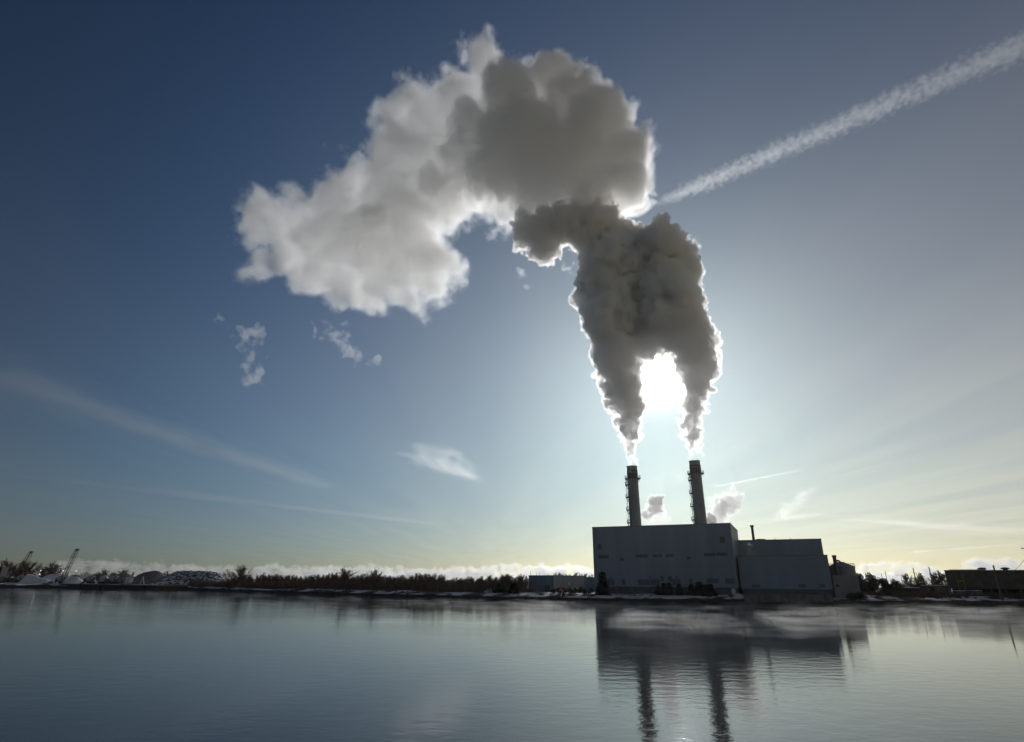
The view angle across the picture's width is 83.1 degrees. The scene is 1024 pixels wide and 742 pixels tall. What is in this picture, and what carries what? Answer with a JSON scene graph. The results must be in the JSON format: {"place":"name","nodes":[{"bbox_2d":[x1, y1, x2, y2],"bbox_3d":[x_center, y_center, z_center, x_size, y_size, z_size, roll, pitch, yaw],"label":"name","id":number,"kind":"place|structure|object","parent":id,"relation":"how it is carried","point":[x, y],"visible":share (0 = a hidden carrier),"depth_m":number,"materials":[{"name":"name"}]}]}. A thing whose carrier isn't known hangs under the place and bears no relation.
{"place":"outdoors","nodes":[
{"label":"outdoors","id":0,"kind":"place"},
{"bbox_2d":[14,575,24,581],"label":"mixer truck","id":1,"kind":"object","parent":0,"point":[19,578],"visible":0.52,"depth_m":438.12,"materials":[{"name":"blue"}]},
{"bbox_2d":[55,575,66,582],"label":"mixer truck","id":2,"kind":"object","parent":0,"point":[60,578],"visible":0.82,"depth_m":409.22,"materials":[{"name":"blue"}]},
{"bbox_2d":[0,577,1023,741],"bbox_3d":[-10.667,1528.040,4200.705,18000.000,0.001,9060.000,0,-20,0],"label":"water","id":3,"kind":"structure","parent":0,"point":[103,665],"depth_m":47.71,"materials":[{"name":"grey liquid"}]},
{"bbox_2d":[5,582,190,589],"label":"dock","id":4,"kind":"object","parent":3,"relation":"in","point":[131,586],"visible":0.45,"depth_m":364.06,"materials":[{"name":"concrete"}]},
{"bbox_2d":[83,575,95,583],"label":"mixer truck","id":5,"kind":"object","parent":4,"relation":"on","point":[87,579],"visible":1,"depth_m":393.98,"materials":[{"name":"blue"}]},
{"bbox_2d":[97,575,108,583],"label":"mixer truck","id":6,"kind":"object","parent":4,"relation":"on","point":[103,578],"visible":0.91,"depth_m":387.63,"materials":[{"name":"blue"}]},
{"bbox_2d":[107,575,119,583],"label":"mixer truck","id":7,"kind":"object","parent":4,"relation":"on","point":[113,579],"visible":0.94,"depth_m":380.84,"materials":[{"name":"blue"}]},
{"bbox_2d":[121,577,133,583],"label":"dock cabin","id":8,"kind":"object","parent":4,"relation":"on","point":[126,580],"visible":0.83,"depth_m":370.13,"materials":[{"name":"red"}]},
{"bbox_2d":[0,585,1023,604],"bbox_3d":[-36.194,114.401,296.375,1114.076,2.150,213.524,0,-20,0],"label":"quay wall","id":9,"kind":"structure","parent":3,"relation":"in","point":[661,600],"depth_m":203.48,"materials":[{"name":"grey concrete"}]},
{"bbox_2d":[0,578,1023,600],"bbox_3d":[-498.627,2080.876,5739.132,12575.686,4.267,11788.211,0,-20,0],"label":"ground","id":10,"kind":"structure","parent":0,"point":[727,597],"depth_m":211.64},
{"bbox_2d":[0,567,8,582],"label":"shed","id":11,"kind":"structure","parent":10,"relation":"on","point":[3,572],"depth_m":427.71,"materials":[{"name":"black metal"}]},
{"bbox_2d":[0,557,20,578],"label":"bare tree","id":12,"kind":"object","parent":10,"relation":"on","point":[6,565],"visible":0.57,"depth_m":467.64,"materials":[{"name":"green plant"}]},
{"bbox_2d":[8,560,31,577],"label":"bare tree","id":13,"kind":"object","parent":10,"relation":"on","point":[17,573],"visible":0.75,"depth_m":465.46,"materials":[{"name":"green plant"}]},
{"bbox_2d":[9,551,33,581],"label":"crane","id":14,"kind":"object","parent":10,"relation":"on","point":[12,579],"visible":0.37,"depth_m":491.23,"materials":[{"name":"metal"}]},
{"bbox_2d":[18,560,42,575],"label":"bare tree","id":15,"kind":"object","parent":10,"relation":"on","point":[25,570],"visible":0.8,"depth_m":463.56,"materials":[{"name":"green plant"}]},
{"bbox_2d":[18,574,52,583],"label":"snow heap","id":16,"kind":"object","parent":10,"relation":"on","point":[30,579],"visible":0.85,"depth_m":412.79,"materials":[{"name":"white snow"}]},
{"bbox_2d":[35,566,49,577],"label":"bare tree","id":17,"kind":"object","parent":10,"relation":"on","point":[43,570],"visible":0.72,"depth_m":463.20,"materials":[{"name":"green plant"}]},
{"bbox_2d":[36,562,67,576],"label":"bare tree","id":18,"kind":"object","parent":10,"relation":"on","point":[51,570],"visible":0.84,"depth_m":462.09,"materials":[{"name":"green plant"}]},
{"bbox_2d":[42,574,64,582],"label":"snow heap","id":19,"kind":"object","parent":10,"relation":"on","point":[51,577],"visible":0.27,"depth_m":426.35,"materials":[{"name":"white snow"}]},
{"bbox_2d":[63,549,79,576],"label":"crane","id":20,"kind":"object","parent":10,"relation":"on","point":[71,561],"visible":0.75,"depth_m":440.70,"materials":[{"name":"metal"}]},
{"bbox_2d":[63,576,82,582],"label":"snow heap","id":21,"kind":"object","parent":10,"relation":"on","point":[74,579],"visible":0.69,"depth_m":404.84,"materials":[{"name":"white snow"}]},
{"bbox_2d":[80,572,95,582],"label":"snow heap","id":22,"kind":"object","parent":10,"relation":"on","point":[86,574],"visible":0.39,"depth_m":439.61,"materials":[{"name":"white snow"}]},
{"bbox_2d":[98,568,110,577],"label":"bare tree","id":23,"kind":"object","parent":10,"relation":"on","point":[103,572],"visible":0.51,"depth_m":459.38,"materials":[{"name":"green plant"}]},
{"bbox_2d":[105,573,133,583],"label":"gravel pile","id":24,"kind":"object","parent":10,"relation":"on","point":[120,575],"visible":0.27,"depth_m":399.44,"materials":[{"name":"grey gravel"}]},
{"bbox_2d":[127,570,165,584],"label":"gravel pile","id":25,"kind":"object","parent":10,"relation":"on","point":[153,577],"visible":0.6,"depth_m":376.42,"materials":[{"name":"grey gravel"}]},
{"bbox_2d":[152,570,229,584],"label":"earth mound","id":26,"kind":"object","parent":10,"relation":"on","point":[179,577],"visible":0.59,"depth_m":379.85,"materials":[{"name":"soil"}]},
{"bbox_2d":[221,564,251,583],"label":"bare tree","id":27,"kind":"object","parent":10,"relation":"on","point":[240,572],"visible":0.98,"depth_m":334.56,"materials":[{"name":"brown plant"}]},
{"bbox_2d":[324,573,338,582],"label":"bare tree","id":28,"kind":"object","parent":10,"relation":"on","point":[328,578],"visible":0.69,"depth_m":287.13,"materials":[{"name":"brown plant"}]},
{"bbox_2d":[329,574,338,584],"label":"bare tree","id":29,"kind":"object","parent":10,"relation":"on","point":[333,578],"visible":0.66,"depth_m":286.44,"materials":[{"name":"brown plant"}]},
{"bbox_2d":[335,566,356,584],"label":"bare tree","id":30,"kind":"object","parent":10,"relation":"on","point":[344,575],"visible":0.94,"depth_m":275.29,"materials":[{"name":"brown plant"}]},
{"bbox_2d":[358,574,368,584],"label":"bare tree","id":31,"kind":"object","parent":10,"relation":"on","point":[364,579],"visible":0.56,"depth_m":272.76,"materials":[{"name":"brown plant"}]},
{"bbox_2d":[365,570,383,584],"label":"bare tree","id":32,"kind":"object","parent":10,"relation":"on","point":[376,578],"visible":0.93,"depth_m":264.04,"materials":[{"name":"brown plant"}]},
{"bbox_2d":[407,573,422,585],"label":"bare tree","id":33,"kind":"object","parent":10,"relation":"on","point":[416,578],"visible":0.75,"depth_m":256.99,"materials":[{"name":"brown plant"}]},
{"bbox_2d":[415,573,428,584],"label":"bare tree","id":34,"kind":"object","parent":10,"relation":"on","point":[420,576],"visible":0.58,"depth_m":261.59,"materials":[{"name":"brown plant"}]},
{"bbox_2d":[423,574,430,584],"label":"bare tree","id":35,"kind":"object","parent":10,"relation":"on","point":[426,578],"visible":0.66,"depth_m":257.51,"materials":[{"name":"brown plant"}]},
{"bbox_2d":[430,572,438,585],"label":"bare tree","id":36,"kind":"object","parent":10,"relation":"on","point":[434,578],"visible":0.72,"depth_m":255.87,"materials":[{"name":"brown plant"}]},
{"bbox_2d":[467,578,478,586],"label":"bare tree","id":37,"kind":"object","parent":10,"relation":"on","point":[472,580],"visible":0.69,"depth_m":243.46,"materials":[{"name":"brown plant"}]},
{"bbox_2d":[491,584,504,592],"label":"conifer","id":38,"kind":"object","parent":10,"relation":"on","point":[497,589],"visible":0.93,"depth_m":225.42,"materials":[{"name":"green plant"}]},
{"bbox_2d":[497,573,511,586],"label":"bare tree","id":39,"kind":"object","parent":10,"relation":"on","point":[504,581],"visible":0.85,"depth_m":233.39,"materials":[{"name":"brown plant"}]},
{"bbox_2d":[505,583,520,593],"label":"conifer","id":40,"kind":"object","parent":10,"relation":"on","point":[513,588],"visible":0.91,"depth_m":223.67,"materials":[{"name":"green plant"}]},
{"bbox_2d":[511,573,526,588],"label":"bare tree","id":41,"kind":"object","parent":10,"relation":"on","point":[521,579],"visible":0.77,"depth_m":232.08,"materials":[{"name":"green plant"}]},
{"bbox_2d":[523,576,530,588],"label":"bare tree","id":42,"kind":"object","parent":10,"relation":"on","point":[527,581],"visible":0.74,"depth_m":240.37,"materials":[{"name":"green plant"}]},
{"bbox_2d":[528,571,584,592],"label":"workshop building","id":43,"kind":"structure","parent":10,"relation":"on","point":[544,583],"depth_m":242.57,"materials":[{"name":"grey metal"}]},
{"bbox_2d":[544,585,550,591],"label":"roller door","id":44,"kind":"structure","parent":43,"relation":"in","point":[547,588],"depth_m":237.44,"materials":[{"name":"grey metal"}]},
{"bbox_2d":[584,577,595,591],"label":"link building","id":45,"kind":"structure","parent":10,"relation":"on","point":[589,582],"depth_m":264.72,"materials":[{"name":"grey metal"}]},
{"bbox_2d":[595,571,609,594],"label":"conifer","id":46,"kind":"object","parent":10,"relation":"on","point":[603,587],"visible":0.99,"depth_m":211.46,"materials":[{"name":"green plant"}]},
{"bbox_2d":[185,579,1023,596],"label":"scrub","id":47,"kind":"object","parent":10,"relation":"on","point":[442,587],"visible":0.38,"depth_m":253.88,"materials":[{"name":"plant"}]},
{"bbox_2d":[652,585,662,595],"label":"conifer","id":48,"kind":"object","parent":10,"relation":"on","point":[657,591],"visible":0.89,"depth_m":207.62,"materials":[{"name":"green plant"}]},
{"bbox_2d":[660,583,667,594],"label":"conifer","id":49,"kind":"object","parent":10,"relation":"on","point":[663,588],"visible":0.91,"depth_m":207.45,"materials":[{"name":"green plant"}]},
{"bbox_2d":[592,523,741,594],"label":"power station","id":50,"kind":"object","parent":10,"relation":"on","point":[643,559],"visible":0.98,"depth_m":218.63,"materials":[{"name":"grey metal"}]},
{"bbox_2d":[625,465,640,525],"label":"chimney","id":51,"kind":"object","parent":50,"relation":"on","point":[632,477],"visible":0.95,"depth_m":262.61,"materials":[{"name":"concrete"}]},
{"bbox_2d":[687,458,706,523],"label":"chimney","id":52,"kind":"object","parent":50,"relation":"on","point":[695,473],"visible":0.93,"depth_m":263.24,"materials":[{"name":"concrete"}]},
{"bbox_2d":[666,583,673,594],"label":"conifer","id":53,"kind":"object","parent":10,"relation":"on","point":[669,588],"visible":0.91,"depth_m":207.18,"materials":[{"name":"green plant"}]},
{"bbox_2d":[674,583,685,594],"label":"conifer","id":54,"kind":"object","parent":10,"relation":"on","point":[679,591],"visible":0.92,"depth_m":206.66,"materials":[{"name":"green plant"}]},
{"bbox_2d":[686,584,697,595],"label":"conifer","id":55,"kind":"object","parent":10,"relation":"on","point":[691,590],"visible":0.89,"depth_m":205.88,"materials":[{"name":"green plant"}]},
{"bbox_2d":[694,581,703,595],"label":"conifer","id":56,"kind":"object","parent":10,"relation":"on","point":[698,587],"visible":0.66,"depth_m":206.61,"materials":[{"name":"green plant"}]},
{"bbox_2d":[697,584,712,596],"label":"conifer","id":57,"kind":"object","parent":10,"relation":"on","point":[705,591],"visible":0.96,"depth_m":204.03,"materials":[{"name":"green plant"}]},
{"bbox_2d":[707,584,717,595],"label":"conifer","id":58,"kind":"object","parent":10,"relation":"on","point":[711,589],"visible":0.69,"depth_m":205.15,"materials":[{"name":"green plant"}]},
{"bbox_2d":[737,525,823,555],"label":"turbine hall","id":59,"kind":"structure","parent":10,"relation":"on","point":[753,546],"depth_m":227.06,"materials":[{"name":"grey metal"}]},
{"bbox_2d":[737,555,833,598],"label":"boiler house","id":60,"kind":"structure","parent":10,"relation":"on","point":[788,574],"depth_m":205.62,"materials":[{"name":"grey metal"}]},
{"bbox_2d":[832,555,838,574],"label":"exhaust flue","id":61,"kind":"object","parent":10,"relation":"on","point":[835,565],"visible":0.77,"depth_m":207.05,"materials":[{"name":"metal"}]},
{"bbox_2d":[829,560,855,574],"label":"storage tank","id":62,"kind":"object","parent":10,"relation":"on","point":[844,568],"visible":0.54,"depth_m":208.62,"materials":[{"name":"grey metal"}]},
{"bbox_2d":[831,575,860,597],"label":"pump house","id":63,"kind":"structure","parent":10,"relation":"on","point":[843,585],"depth_m":202.65,"materials":[{"name":"grey concrete"}]},
{"bbox_2d":[846,592,856,597],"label":"conifer","id":64,"kind":"object","parent":10,"relation":"on","point":[848,596],"visible":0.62,"depth_m":201.05,"materials":[{"name":"green plant"}]},
{"bbox_2d":[850,591,865,598],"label":"conifer","id":65,"kind":"object","parent":10,"relation":"on","point":[859,595],"visible":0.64,"depth_m":200.87,"materials":[{"name":"green plant"}]},
{"bbox_2d":[856,573,868,592],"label":"leafy tree","id":66,"kind":"object","parent":10,"relation":"on","point":[864,588],"visible":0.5,"depth_m":220.42,"materials":[{"name":"green plant"}]},
{"bbox_2d":[859,572,881,591],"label":"leafy tree","id":67,"kind":"object","parent":10,"relation":"on","point":[870,581],"visible":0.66,"depth_m":221.73,"materials":[{"name":"green plant"}]},
{"bbox_2d":[872,578,888,592],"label":"leafy tree","id":68,"kind":"object","parent":10,"relation":"on","point":[882,585],"visible":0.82,"depth_m":218.61,"materials":[{"name":"green plant"}]},
{"bbox_2d":[884,579,904,592],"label":"leafy tree","id":69,"kind":"object","parent":10,"relation":"on","point":[895,586],"visible":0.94,"depth_m":215.31,"materials":[{"name":"green plant"}]},
{"bbox_2d":[902,574,911,586],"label":"bare tree","id":70,"kind":"object","parent":10,"relation":"on","point":[905,584],"visible":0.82,"depth_m":237.10,"materials":[{"name":"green plant"}]},
{"bbox_2d":[902,573,915,586],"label":"bare tree","id":71,"kind":"object","parent":10,"relation":"on","point":[907,577],"visible":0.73,"depth_m":237.13,"materials":[{"name":"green plant"}]},
{"bbox_2d":[899,587,919,593],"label":"shed","id":72,"kind":"structure","parent":10,"relation":"on","point":[912,589],"depth_m":218.84,"materials":[{"name":"black"}]},
{"bbox_2d":[913,575,928,584],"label":"bare tree","id":73,"kind":"object","parent":10,"relation":"on","point":[917,580],"visible":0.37,"depth_m":234.96,"materials":[{"name":"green plant"}]},
{"bbox_2d":[917,576,931,590],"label":"bare tree","id":74,"kind":"object","parent":10,"relation":"on","point":[924,582],"visible":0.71,"depth_m":229.40,"materials":[{"name":"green plant"}]},
{"bbox_2d":[926,575,938,584],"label":"bare tree","id":75,"kind":"object","parent":10,"relation":"on","point":[933,582],"visible":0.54,"depth_m":233.59,"materials":[{"name":"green plant"}]},
{"bbox_2d":[919,585,949,592],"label":"shed","id":76,"kind":"structure","parent":10,"relation":"on","point":[936,588],"depth_m":225.87,"materials":[{"name":"metal"}]},
{"bbox_2d":[929,572,944,584],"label":"bare tree","id":77,"kind":"object","parent":10,"relation":"on","point":[933,574],"visible":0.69,"depth_m":233.06,"materials":[{"name":"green plant"}]},
{"bbox_2d":[929,570,951,588],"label":"bare tree","id":78,"kind":"object","parent":10,"relation":"on","point":[940,575],"visible":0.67,"depth_m":234.39,"materials":[{"name":"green plant"}]},
{"bbox_2d":[939,573,946,584],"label":"bare tree","id":79,"kind":"object","parent":10,"relation":"on","point":[944,577],"visible":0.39,"depth_m":232.84,"materials":[{"name":"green plant"}]},
{"bbox_2d":[952,590,965,594],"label":"container","id":80,"kind":"object","parent":10,"relation":"on","point":[958,591],"visible":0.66,"depth_m":213.40,"materials":[{"name":"grey metal"}]},
{"bbox_2d":[944,567,1023,596],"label":"warehouse","id":81,"kind":"structure","parent":10,"relation":"on","point":[985,581],"depth_m":220.03,"materials":[{"name":"metal"}]},
{"bbox_2d":[0,0,1023,582],"label":"sky","id":82,"kind":"structure","parent":0,"point":[303,288],"materials":[{"name":"blue"}]},
{"bbox_2d":[744,594,832,601],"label":"concrete wall","id":83,"kind":"structure","parent":0,"point":[782,598],"depth_m":173.14,"materials":[{"name":"grey concrete"}]},
{"bbox_2d":[992,565,1003,600],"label":"utility pole","id":84,"kind":"object","parent":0,"point":[1001,596],"visible":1,"depth_m":183.04,"materials":[{"name":"wood"}]}
]}

